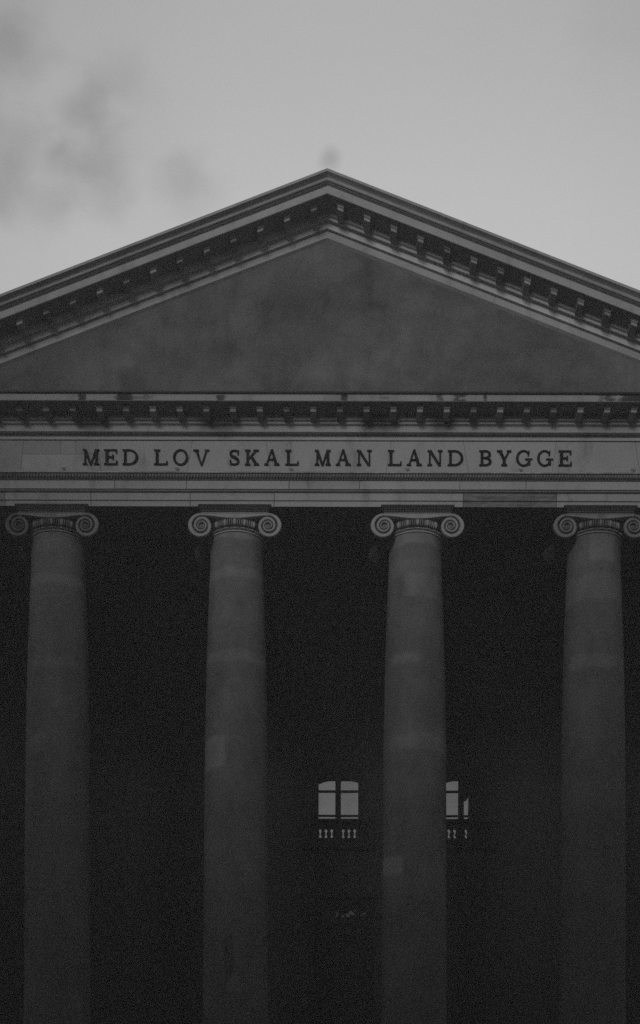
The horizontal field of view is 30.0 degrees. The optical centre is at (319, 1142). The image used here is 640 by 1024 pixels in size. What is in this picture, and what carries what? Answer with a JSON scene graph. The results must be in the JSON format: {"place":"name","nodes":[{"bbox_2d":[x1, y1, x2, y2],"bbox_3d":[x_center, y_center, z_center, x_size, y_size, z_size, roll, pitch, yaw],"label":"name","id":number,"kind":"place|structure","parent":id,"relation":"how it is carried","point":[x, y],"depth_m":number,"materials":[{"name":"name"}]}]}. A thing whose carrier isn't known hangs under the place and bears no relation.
{"place":"outdoors","nodes":[
{"label":"outdoors","id":0,"kind":"place"},
{"bbox_2d":[0,168,639,1023],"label":"courthouse","id":1,"kind":"structure","parent":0,"point":[318,596],"depth_m":23.82,"materials":[{"name":"stone"}]},
{"bbox_2d":[316,768,360,837],"bbox_3d":[0.505,-9.221,32.805,1.235,2.091,0.090,0,0,0],"label":"window","id":2,"kind":"structure","parent":1,"relation":"in","point":[338,791],"depth_m":32.81,"materials":[{"name":"glass"}]},
{"bbox_2d":[315,899,373,1023],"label":"door","id":3,"kind":"structure","parent":1,"relation":"in","point":[344,994],"depth_m":32.94,"materials":[{"name":"paint"}]},
{"bbox_2d":[446,769,483,837],"bbox_3d":[3.876,-9.212,32.805,1.235,2.091,0.090,0,0,0],"label":"window","id":4,"kind":"structure","parent":1,"relation":"in","point":[464,787],"depth_m":32.81,"materials":[{"name":"glass"}]},
{"bbox_2d":[0,0,639,293],"label":"sky","id":5,"kind":"structure","parent":0,"point":[123,123],"materials":[{"name":"grey"}]}
]}

